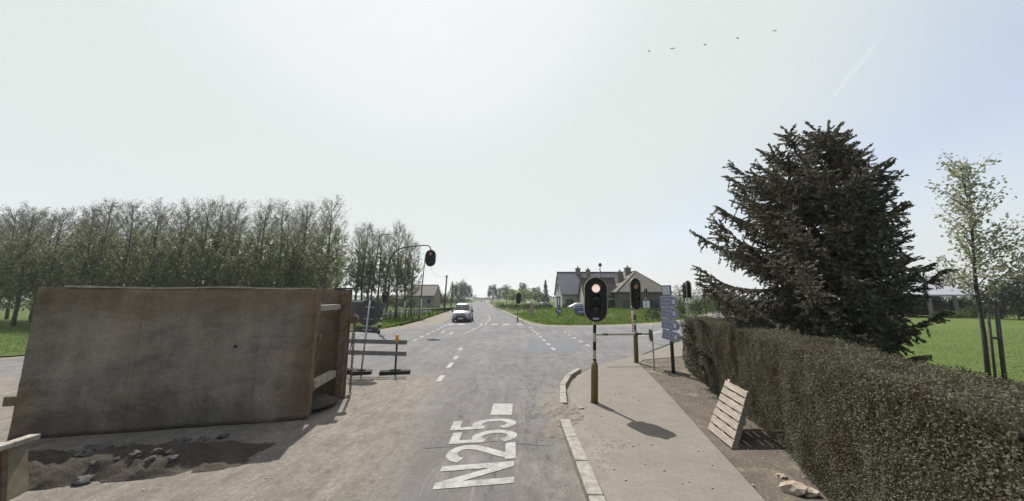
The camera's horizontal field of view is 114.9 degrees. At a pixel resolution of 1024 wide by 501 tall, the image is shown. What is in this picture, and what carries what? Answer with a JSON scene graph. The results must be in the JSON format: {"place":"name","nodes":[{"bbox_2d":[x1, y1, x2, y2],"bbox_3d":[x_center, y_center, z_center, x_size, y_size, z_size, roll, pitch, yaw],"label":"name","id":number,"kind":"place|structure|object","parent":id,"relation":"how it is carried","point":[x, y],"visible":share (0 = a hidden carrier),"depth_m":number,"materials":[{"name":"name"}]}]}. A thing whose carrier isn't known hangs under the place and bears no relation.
{"place":"outdoors","nodes":[
{"label":"outdoors","id":0,"kind":"place"},
{"bbox_2d":[0,326,29,353],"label":"field edge grass","id":1,"kind":"structure","parent":0,"point":[25,327],"depth_m":20.44,"materials":[{"name":"green plant"}]},
{"bbox_2d":[0,309,438,356],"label":"field","id":2,"kind":"structure","parent":0,"point":[22,318],"depth_m":27.36,"materials":[{"name":"green plant"}]},
{"bbox_2d":[0,212,38,307],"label":"poplar tree","id":3,"kind":"object","parent":2,"relation":"on","point":[10,254],"visible":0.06,"depth_m":35.56,"materials":[{"name":"green plant"}]},
{"bbox_2d":[0,203,48,309],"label":"poplar tree","id":4,"kind":"object","parent":2,"relation":"on","point":[12,216],"visible":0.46,"depth_m":31.20,"materials":[{"name":"green plant"}]},
{"bbox_2d":[1,211,53,319],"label":"poplar tree","id":5,"kind":"object","parent":2,"relation":"on","point":[28,255],"visible":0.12,"depth_m":35.45,"materials":[{"name":"green plant"}]},
{"bbox_2d":[0,200,56,325],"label":"poplar tree","id":6,"kind":"object","parent":2,"relation":"on","point":[19,285],"visible":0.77,"depth_m":30.17,"materials":[{"name":"green plant"}]},
{"bbox_2d":[13,209,73,321],"bbox_3d":[-50.484,1.463,35.383,3.747,12.359,4.348,5,-9,-28],"label":"poplar tree","id":7,"kind":"object","parent":2,"relation":"on","point":[30,318],"visible":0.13,"depth_m":35.27,"materials":[{"name":"green plant"}]},
{"bbox_2d":[17,205,79,309],"bbox_3d":[-43.644,1.207,30.922,4.497,11.580,3.662,3,-9,-19],"label":"poplar tree","id":8,"kind":"object","parent":2,"relation":"on","point":[50,279],"visible":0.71,"depth_m":30.78,"materials":[{"name":"green plant"}]},
{"bbox_2d":[41,216,95,285],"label":"poplar tree","id":9,"kind":"object","parent":2,"relation":"on","point":[69,242],"visible":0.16,"depth_m":35.66,"materials":[{"name":"green plant"}]},
{"bbox_2d":[50,210,113,285],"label":"poplar tree","id":10,"kind":"object","parent":2,"relation":"on","point":[84,236],"visible":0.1,"depth_m":35.22,"materials":[{"name":"green plant"}]},
{"bbox_2d":[47,204,118,286],"bbox_3d":[-41.151,1.017,31.371,4.250,12.079,3.662,5,-9,-28],"label":"poplar tree","id":11,"kind":"object","parent":2,"relation":"on","point":[64,273],"visible":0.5,"depth_m":31.13,"materials":[{"name":"green plant"}]},
{"bbox_2d":[53,197,127,286],"bbox_3d":[-39.148,0.706,30.967,4.477,12.590,4.260,3,-9,-21],"label":"poplar tree","id":12,"kind":"object","parent":2,"relation":"on","point":[101,239],"visible":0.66,"depth_m":30.58,"materials":[{"name":"green plant"}]},
{"bbox_2d":[73,209,128,285],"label":"poplar tree","id":13,"kind":"object","parent":2,"relation":"on","point":[106,238],"visible":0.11,"depth_m":35.17,"materials":[{"name":"green plant"}]},
{"bbox_2d":[91,197,156,286],"bbox_3d":[-36.745,0.836,30.902,4.328,12.301,3.730,-1,-8,4],"label":"poplar tree","id":14,"kind":"object","parent":2,"relation":"on","point":[120,277],"visible":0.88,"depth_m":30.84,"materials":[{"name":"green plant"}]},
{"bbox_2d":[106,213,152,286],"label":"poplar tree","id":15,"kind":"object","parent":2,"relation":"on","point":[131,248],"visible":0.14,"depth_m":34.77,"materials":[{"name":"green plant"}]},
{"bbox_2d":[125,208,173,286],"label":"poplar tree","id":16,"kind":"object","parent":2,"relation":"on","point":[151,244],"visible":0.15,"depth_m":35.29,"materials":[{"name":"green plant"}]},
{"bbox_2d":[127,195,181,286],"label":"poplar tree","id":17,"kind":"object","parent":2,"relation":"on","point":[152,267],"visible":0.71,"depth_m":31.25,"materials":[{"name":"green plant"}]},
{"bbox_2d":[142,207,198,286],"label":"poplar tree","id":18,"kind":"object","parent":2,"relation":"on","point":[175,247],"visible":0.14,"depth_m":35.73,"materials":[{"name":"green plant"}]},
{"bbox_2d":[144,198,205,286],"bbox_3d":[-31.998,0.833,31.363,3.938,12.451,4.836,-1,-8,7],"label":"poplar tree","id":19,"kind":"object","parent":2,"relation":"on","point":[163,268],"visible":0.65,"depth_m":31.07,"materials":[{"name":"green plant"}]},
{"bbox_2d":[160,212,212,285],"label":"poplar tree","id":20,"kind":"object","parent":2,"relation":"on","point":[178,242],"visible":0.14,"depth_m":34.94,"materials":[{"name":"green plant"}]},
{"bbox_2d":[164,198,226,286],"bbox_3d":[-30.105,0.860,31.595,4.437,12.464,4.298,1,-8,-8],"label":"poplar tree","id":21,"kind":"object","parent":2,"relation":"on","point":[186,277],"visible":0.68,"depth_m":31.07,"materials":[{"name":"green plant"}]},
{"bbox_2d":[190,196,242,286],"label":"poplar tree","id":22,"kind":"object","parent":2,"relation":"on","point":[207,277],"visible":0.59,"depth_m":31.02,"materials":[{"name":"green plant"}]},
{"bbox_2d":[202,212,237,286],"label":"poplar tree","id":23,"kind":"object","parent":2,"relation":"on","point":[221,243],"visible":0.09,"depth_m":35.29,"materials":[{"name":"green plant"}]},
{"bbox_2d":[203,199,257,286],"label":"poplar tree","id":24,"kind":"object","parent":2,"relation":"on","point":[233,255],"visible":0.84,"depth_m":30.64,"materials":[{"name":"green plant"}]},
{"bbox_2d":[220,212,265,286],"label":"poplar tree","id":25,"kind":"object","parent":2,"relation":"on","point":[244,221],"visible":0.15,"depth_m":35.13,"materials":[{"name":"green plant"}]},
{"bbox_2d":[235,210,276,286],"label":"poplar tree","id":26,"kind":"object","parent":2,"relation":"on","point":[249,250],"visible":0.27,"depth_m":34.70,"materials":[{"name":"green plant"}]},
{"bbox_2d":[235,198,287,286],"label":"poplar tree","id":27,"kind":"object","parent":2,"relation":"on","point":[258,259],"visible":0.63,"depth_m":31.36,"materials":[{"name":"green plant"}]},
{"bbox_2d":[253,198,308,287],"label":"poplar tree","id":28,"kind":"object","parent":2,"relation":"on","point":[276,264],"visible":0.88,"depth_m":30.63,"materials":[{"name":"green plant"}]},
{"bbox_2d":[266,207,306,287],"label":"poplar tree","id":29,"kind":"object","parent":2,"relation":"on","point":[288,223],"visible":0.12,"depth_m":35.91,"materials":[{"name":"green plant"}]},
{"bbox_2d":[271,200,324,287],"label":"poplar tree","id":30,"kind":"object","parent":2,"relation":"on","point":[298,278],"visible":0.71,"depth_m":31.56,"materials":[{"name":"green plant"}]},
{"bbox_2d":[285,210,330,287],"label":"poplar tree","id":31,"kind":"object","parent":2,"relation":"on","point":[305,248],"visible":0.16,"depth_m":35.28,"materials":[{"name":"green plant"}]},
{"bbox_2d":[306,210,344,289],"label":"poplar tree","id":32,"kind":"object","parent":2,"relation":"on","point":[319,270],"visible":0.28,"depth_m":34.99,"materials":[{"name":"green plant"}]},
{"bbox_2d":[298,192,353,289],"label":"poplar tree","id":33,"kind":"object","parent":2,"relation":"on","point":[321,262],"visible":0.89,"depth_m":31.15,"materials":[{"name":"green plant"}]},
{"bbox_2d":[323,224,355,289],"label":"poplar tree","id":34,"kind":"object","parent":2,"relation":"on","point":[345,269],"visible":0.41,"depth_m":40.21,"materials":[{"name":"green plant"}]},
{"bbox_2d":[346,223,369,299],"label":"poplar tree","id":35,"kind":"object","parent":2,"relation":"on","point":[352,262],"visible":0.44,"depth_m":43.00,"materials":[{"name":"green plant"}]},
{"bbox_2d":[346,221,377,299],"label":"poplar tree","id":36,"kind":"object","parent":2,"relation":"on","point":[360,267],"visible":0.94,"depth_m":41.44,"materials":[{"name":"green plant"}]},
{"bbox_2d":[356,228,382,299],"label":"poplar tree","id":37,"kind":"object","parent":2,"relation":"on","point":[371,243],"visible":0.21,"depth_m":43.98,"materials":[{"name":"green plant"}]},
{"bbox_2d":[366,228,391,301],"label":"poplar tree","id":38,"kind":"object","parent":2,"relation":"on","point":[381,266],"visible":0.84,"depth_m":41.88,"materials":[{"name":"green plant"}]},
{"bbox_2d":[370,234,389,299],"bbox_3d":[-13.895,2.809,33.951,1.123,9.373,0.260,5,-8,1],"label":"street lamp","id":39,"kind":"object","parent":2,"relation":"on","point":[375,266],"visible":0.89,"depth_m":34.07,"materials":[{"name":"metal"}]},
{"bbox_2d":[379,231,399,316],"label":"poplar tree","id":40,"kind":"object","parent":2,"relation":"on","point":[388,284],"visible":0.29,"depth_m":44.36,"materials":[{"name":"green plant"}]},
{"bbox_2d":[385,219,412,317],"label":"poplar tree","id":41,"kind":"object","parent":2,"relation":"on","point":[396,269],"visible":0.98,"depth_m":41.35,"materials":[{"name":"green plant"}]},
{"bbox_2d":[394,231,417,315],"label":"poplar tree","id":42,"kind":"object","parent":2,"relation":"on","point":[406,255],"visible":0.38,"depth_m":44.00,"materials":[{"name":"green plant"}]},
{"bbox_2d":[383,309,430,318],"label":"guard rail","id":43,"kind":"object","parent":2,"relation":"on","point":[392,313],"visible":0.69,"depth_m":43.07,"materials":[{"name":"metal"}]},
{"bbox_2d":[402,239,423,317],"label":"poplar tree","id":44,"kind":"object","parent":2,"relation":"on","point":[412,274],"visible":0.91,"depth_m":42.81,"materials":[{"name":"green plant"}]},
{"bbox_2d":[0,300,724,500],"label":"verge","id":45,"kind":"structure","parent":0,"point":[439,318],"depth_m":30.42,"materials":[{"name":"grey concrete"}]},
{"bbox_2d":[351,310,446,327],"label":"verge grass","id":46,"kind":"structure","parent":45,"relation":"on","point":[426,315],"depth_m":36.83,"materials":[{"name":"green plant"}]},
{"bbox_2d":[688,297,715,316],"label":"shrub","id":47,"kind":"object","parent":45,"relation":"on","point":[705,306],"visible":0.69,"depth_m":44.84,"materials":[{"name":"green plant"}]},
{"bbox_2d":[698,297,724,315],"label":"shrub","id":48,"kind":"object","parent":45,"relation":"on","point":[710,303],"visible":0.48,"depth_m":46.38,"materials":[{"name":"green plant"}]},
{"bbox_2d":[0,300,733,500],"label":"road","id":49,"kind":"structure","parent":0,"point":[361,453],"depth_m":6.16,"materials":[{"name":"grey asphalt"}]},
{"bbox_2d":[0,434,40,500],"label":"barrier","id":50,"kind":"object","parent":49,"relation":"on","point":[14,476],"visible":0.99,"depth_m":4.17,"materials":[{"name":"beige concrete"}]},
{"bbox_2d":[28,440,275,490],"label":"spoil bank","id":51,"kind":"structure","parent":49,"relation":"on","point":[50,469],"depth_m":4.75,"materials":[{"name":"soil"}]},
{"bbox_2d":[72,475,94,484],"bbox_3d":[-5.861,3.148,4.461,0.208,0.131,0.136,1,-6,-6],"label":"rubble chunk","id":52,"kind":"object","parent":51,"relation":"on","point":[83,480],"visible":0.97,"depth_m":4.43,"materials":[{"name":"concrete"}]},
{"bbox_2d":[74,449,93,456],"bbox_3d":[-6.302,3.014,4.823,0.164,0.135,0.230,8,-22,13],"label":"rubble chunk","id":53,"kind":"object","parent":51,"relation":"on","point":[84,453],"visible":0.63,"depth_m":4.79,"materials":[{"name":"concrete"}]},
{"bbox_2d":[2,285,358,440],"bbox_3d":[-6.620,2.215,7.322,5.520,2.825,1.705,2,-9,-12],"label":"trench box","id":54,"kind":"object","parent":49,"relation":"on","point":[98,360],"visible":0.99,"depth_m":6.48,"materials":[{"name":"metal"}]},
{"bbox_2d":[337,323,355,398],"bbox_3d":[-4.541,2.772,8.164,1.086,1.902,0.097,7,-11,-38],"label":"chain","id":55,"kind":"object","parent":54,"relation":"hanging from","point":[351,370],"visible":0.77,"depth_m":8.45,"materials":[{"name":"grey metal"}]},
{"bbox_2d":[350,300,363,346],"bbox_3d":[-8.315,3.817,17.112,0.950,2.400,0.102,2,-8,0],"label":"road sign","id":56,"kind":"object","parent":49,"relation":"on","point":[355,304],"visible":0.36,"depth_m":17.19,"materials":[{"name":"metal"}]},
{"bbox_2d":[350,300,381,374],"bbox_3d":[-4.942,2.924,11.135,0.887,2.477,0.341,3,-9,-17],"label":"road sign","id":57,"kind":"object","parent":49,"relation":"on","point":[368,312],"visible":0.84,"depth_m":11.23,"materials":[{"name":"metal"}]},
{"bbox_2d":[347,334,410,374],"bbox_3d":[-4.779,3.476,11.021,2.750,1.280,0.454,1,-8,0],"label":"barrier","id":58,"kind":"object","parent":49,"relation":"on","point":[396,352],"visible":0.71,"depth_m":10.97,"materials":[{"name":"metal"}]},
{"bbox_2d":[377,245,435,333],"bbox_3d":[-7.631,2.756,23.810,4.059,6.458,0.495,0,-8,0],"label":"cantilever traffic light","id":59,"kind":"object","parent":49,"relation":"on","point":[430,257],"visible":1,"depth_m":24.01,"materials":[{"name":"paint"}]},
{"bbox_2d":[97,375,807,500],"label":"gravel","id":60,"kind":"structure","parent":49,"relation":"on","point":[552,442],"depth_m":5.45,"materials":[{"name":"grey gravel"}]},
{"bbox_2d":[451,303,472,321],"bbox_3d":[-5.403,6.823,36.219,2.360,1.980,4.750,0,-8,-2],"label":"white van","id":61,"kind":"object","parent":49,"relation":"on","point":[462,311],"visible":1,"depth_m":34.63,"materials":[{"name":"paint"}]},
{"bbox_2d":[433,419,516,488],"bbox_3d":[-0.545,3.339,5.580,1.289,0.002,2.569,0,-8,0],"label":"road number","id":62,"kind":"object","parent":49,"relation":"on","point":[510,451],"visible":1,"depth_m":5.21,"materials":[{"name":"white paint"}]},
{"bbox_2d":[490,404,512,414],"bbox_3d":[-0.225,3.612,7.441,0.490,0.001,0.770,0,-8,0],"label":"road marking","id":63,"kind":"object","parent":49,"relation":"on","point":[501,409],"visible":1,"depth_m":7.41,"materials":[{"name":"white paint"}]},
{"bbox_2d":[509,366,535,413],"bbox_3d":[0.291,3.932,9.615,0.362,0.001,5.088,1,-8,-5],"label":"road seam","id":64,"kind":"object","parent":49,"relation":"on","point":[532,397],"visible":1,"depth_m":8.66,"materials":[{"name":"grey asphalt"}]},
{"bbox_2d":[538,396,587,440],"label":"kerbside dirt","id":65,"kind":"structure","parent":49,"relation":"on","point":[555,411],"depth_m":6.91,"materials":[{"name":"grey soil"}]},
{"bbox_2d":[560,368,580,404],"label":"kerb","id":66,"kind":"structure","parent":49,"relation":"on","point":[568,377],"depth_m":9.32,"materials":[{"name":"white concrete"}]},
{"bbox_2d":[560,419,605,500],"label":"kerb","id":67,"kind":"structure","parent":49,"relation":"on","point":[590,486],"depth_m":4.73,"materials":[{"name":"grey concrete"}]},
{"bbox_2d":[1,299,1019,354],"bbox_3d":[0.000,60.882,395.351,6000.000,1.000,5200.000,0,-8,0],"label":"ground","id":68,"kind":"structure","parent":0,"point":[552,301],"depth_m":101.20,"materials":[{"name":"green plant"}]},
{"bbox_2d":[401,285,440,307],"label":"farmhouse","id":69,"kind":"object","parent":68,"relation":"on","point":[431,294],"visible":0.59,"depth_m":89.71,"materials":[{"name":"tile"}]},
{"bbox_2d":[487,284,497,302],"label":"broadleaf tree","id":70,"kind":"object","parent":68,"relation":"on","point":[489,292],"visible":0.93,"depth_m":168.29,"materials":[{"name":"green plant"}]},
{"bbox_2d":[497,284,511,304],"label":"broadleaf tree","id":71,"kind":"object","parent":68,"relation":"on","point":[506,288],"visible":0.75,"depth_m":118.78,"materials":[{"name":"green plant"}]},
{"bbox_2d":[502,289,519,301],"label":"broadleaf tree","id":72,"kind":"object","parent":68,"relation":"on","point":[513,295],"visible":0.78,"depth_m":103.51,"materials":[{"name":"green plant"}]},
{"bbox_2d":[515,288,532,301],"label":"broadleaf tree","id":73,"kind":"object","parent":68,"relation":"on","point":[527,291],"visible":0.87,"depth_m":98.08,"materials":[{"name":"green plant"}]},
{"bbox_2d":[610,266,672,309],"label":"brick house","id":74,"kind":"structure","parent":68,"relation":"on","point":[621,291],"depth_m":48.43,"materials":[{"name":"brown tile"}]},
{"bbox_2d":[647,299,659,307],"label":"window","id":75,"kind":"structure","parent":74,"relation":"in","point":[654,303],"depth_m":47.55,"materials":[{"name":"grey glass"}]},
{"bbox_2d":[352,294,996,299],"bbox_3d":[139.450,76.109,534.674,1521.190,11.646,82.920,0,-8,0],"label":"distant wood","id":76,"kind":"object","parent":68,"relation":"on","point":[549,297],"visible":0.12,"depth_m":517.55,"materials":[{"name":"green plant"}]},
{"bbox_2d":[908,299,939,316],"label":"shrub","id":77,"kind":"object","parent":68,"relation":"on","point":[920,308],"visible":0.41,"depth_m":45.11,"materials":[{"name":"green plant"}]},
{"bbox_2d":[922,300,960,314],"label":"shrub","id":78,"kind":"object","parent":68,"relation":"on","point":[951,308],"visible":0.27,"depth_m":45.16,"materials":[{"name":"green plant"}]},
{"bbox_2d":[935,270,983,298],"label":"broadleaf tree","id":79,"kind":"object","parent":68,"relation":"on","point":[970,289],"visible":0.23,"depth_m":65.35,"materials":[{"name":"green plant"}]},
{"bbox_2d":[0,0,1023,298],"label":"sky","id":80,"kind":"structure","parent":0,"point":[528,142],"materials":[{"name":"white"}]},
{"bbox_2d":[512,307,707,324],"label":"grass bank","id":81,"kind":"structure","parent":0,"point":[607,316],"depth_m":35.87,"materials":[{"name":"green plant"}]},
{"bbox_2d":[554,266,616,307],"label":"gabled house","id":82,"kind":"structure","parent":81,"relation":"on","point":[569,287],"depth_m":55.61,"materials":[{"name":"grey stone"}]},
{"bbox_2d":[677,299,703,316],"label":"shrub","id":83,"kind":"object","parent":81,"relation":"on","point":[691,306],"visible":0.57,"depth_m":43.65,"materials":[{"name":"green plant"}]},
{"bbox_2d":[569,341,764,500],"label":"pavement","id":84,"kind":"structure","parent":0,"point":[674,453],"depth_m":5.47,"materials":[{"name":"concrete"}]},
{"bbox_2d":[584,277,607,403],"bbox_3d":[2.041,2.137,7.810,0.528,2.999,0.374,-5,-10,29],"label":"traffic light","id":85,"kind":"object","parent":84,"relation":"on","point":[595,300],"visible":0.97,"depth_m":7.88,"materials":[{"name":"paint"}]},
{"bbox_2d":[596,278,648,362],"bbox_3d":[4.185,2.687,12.586,2.120,3.268,0.384,1,-8,0],"label":"traffic light","id":86,"kind":"object","parent":84,"relation":"on","point":[635,294],"visible":0.94,"depth_m":12.60,"materials":[{"name":"paint"}]},
{"bbox_2d":[681,280,691,316],"bbox_3d":[8.745,2.650,16.297,0.522,2.307,0.457,1,-8,0],"label":"twin traffic light","id":87,"kind":"object","parent":84,"relation":"on","point":[687,292],"visible":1,"depth_m":16.25,"materials":[{"name":"metal"}]},
{"bbox_2d":[640,356,830,500],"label":"soil","id":88,"kind":"structure","parent":0,"point":[751,468],"depth_m":5.54,"materials":[{"name":"soil"}]},
{"bbox_2d":[649,324,654,369],"bbox_3d":[4.855,3.329,11.290,0.098,1.560,0.417,-1,-8,8],"label":"road sign","id":89,"kind":"object","parent":88,"relation":"on","point":[651,334],"visible":1,"depth_m":11.28,"materials":[{"name":"metal"}]},
{"bbox_2d":[660,285,680,373],"bbox_3d":[5.326,2.607,10.914,0.147,2.881,0.670,5,-10,-32],"label":"direction sign","id":90,"kind":"object","parent":88,"relation":"on","point":[668,300],"visible":0.98,"depth_m":10.92,"materials":[{"name":"metal"}]},
{"bbox_2d":[708,379,752,449],"bbox_3d":[4.044,2.970,6.029,1.542,0.841,0.667,6,-10,-35],"label":"wooden pallet","id":91,"kind":"object","parent":88,"relation":"on","point":[737,394],"visible":0.98,"depth_m":5.89,"materials":[{"name":"brown wood"}]},
{"bbox_2d":[779,480,808,495],"bbox_3d":[3.621,3.034,4.161,0.330,0.176,0.231,4,-9,-26],"label":"stone","id":92,"kind":"object","parent":88,"relation":"on","point":[793,487],"visible":0.9,"depth_m":4.12,"materials":[{"name":"beige stone"}]},
{"bbox_2d":[804,486,820,496],"bbox_3d":[3.749,3.037,4.104,0.192,0.105,0.155,0,-8,0],"label":"stone","id":93,"kind":"object","parent":88,"relation":"on","point":[812,492],"visible":0.8,"depth_m":4.06,"materials":[{"name":"beige stone"}]},
{"bbox_2d":[679,315,1023,500],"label":"clipped hedge","id":94,"kind":"object","parent":88,"relation":"on","point":[839,422],"visible":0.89,"depth_m":3.19,"materials":[{"name":"green plant"}]},
{"bbox_2d":[892,314,1023,402],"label":"lawn","id":95,"kind":"structure","parent":0,"point":[970,324],"depth_m":17.52,"materials":[{"name":"green plant"}]},
{"bbox_2d":[679,119,958,381],"bbox_3d":[7.220,0.534,8.476,5.490,8.086,5.169,0,-8,0],"label":"spruce tree","id":96,"kind":"object","parent":95,"relation":"on","point":[809,268],"visible":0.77,"depth_m":7.47,"materials":[{"name":"green plant"}]},
{"bbox_2d":[876,284,980,317],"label":"open shed","id":97,"kind":"structure","parent":95,"relation":"on","point":[945,291],"depth_m":43.54,"materials":[{"name":"paint"}]},
{"bbox_2d":[935,298,972,311],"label":"shrub","id":98,"kind":"object","parent":95,"relation":"on","point":[961,303],"visible":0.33,"depth_m":45.24,"materials":[{"name":"green plant"}]},
{"bbox_2d":[923,149,1023,388],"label":"young tree","id":99,"kind":"object","parent":95,"relation":"on","point":[968,206],"visible":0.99,"depth_m":8.64,"materials":[{"name":"green plant"}]},
{"bbox_2d":[956,306,993,318],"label":"shrub","id":100,"kind":"object","parent":95,"relation":"on","point":[964,311],"visible":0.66,"depth_m":40.33,"materials":[{"name":"green plant"}]},
{"bbox_2d":[964,304,1007,318],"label":"shrub","id":101,"kind":"object","parent":95,"relation":"on","point":[972,313],"visible":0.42,"depth_m":40.11,"materials":[{"name":"green plant"}]},
{"bbox_2d":[985,298,997,383],"bbox_3d":[11.983,2.480,8.148,0.291,2.555,0.050,0,-8,0],"label":"tree stake","id":102,"kind":"object","parent":95,"relation":"on","point":[990,338],"visible":0.66,"depth_m":8.18,"materials":[{"name":"brown wood"}]},
{"bbox_2d":[969,286,1016,318],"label":"broadleaf tree","id":103,"kind":"object","parent":95,"relation":"on","point":[989,299],"visible":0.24,"depth_m":39.87,"materials":[{"name":"green plant"}]},
{"bbox_2d":[993,302,1008,390],"bbox_3d":[12.203,2.530,8.141,0.318,2.458,0.078,0,-8,0],"label":"tree stake","id":104,"kind":"object","parent":95,"relation":"on","point":[1000,341],"visible":0.66,"depth_m":8.16,"materials":[{"name":"brown wood"}]},
{"bbox_2d":[984,270,1023,304],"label":"broadleaf tree","id":105,"kind":"object","parent":95,"relation":"on","point":[1006,295],"visible":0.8,"depth_m":36.41,"materials":[{"name":"green plant"}]},
{"bbox_2d":[984,278,1023,319],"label":"broadleaf tree","id":106,"kind":"object","parent":95,"relation":"on","point":[1017,290],"visible":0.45,"depth_m":37.46,"materials":[{"name":"green plant"}]},
{"bbox_2d":[992,303,1023,319],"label":"shrub","id":107,"kind":"object","parent":95,"relation":"on","point":[1021,313],"visible":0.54,"depth_m":38.10,"materials":[{"name":"green plant"}]},
{"bbox_2d":[1014,234,1023,296],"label":"broadleaf tree","id":108,"kind":"object","parent":95,"relation":"on","point":[1019,279],"visible":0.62,"depth_m":30.67,"materials":[{"name":"green plant"}]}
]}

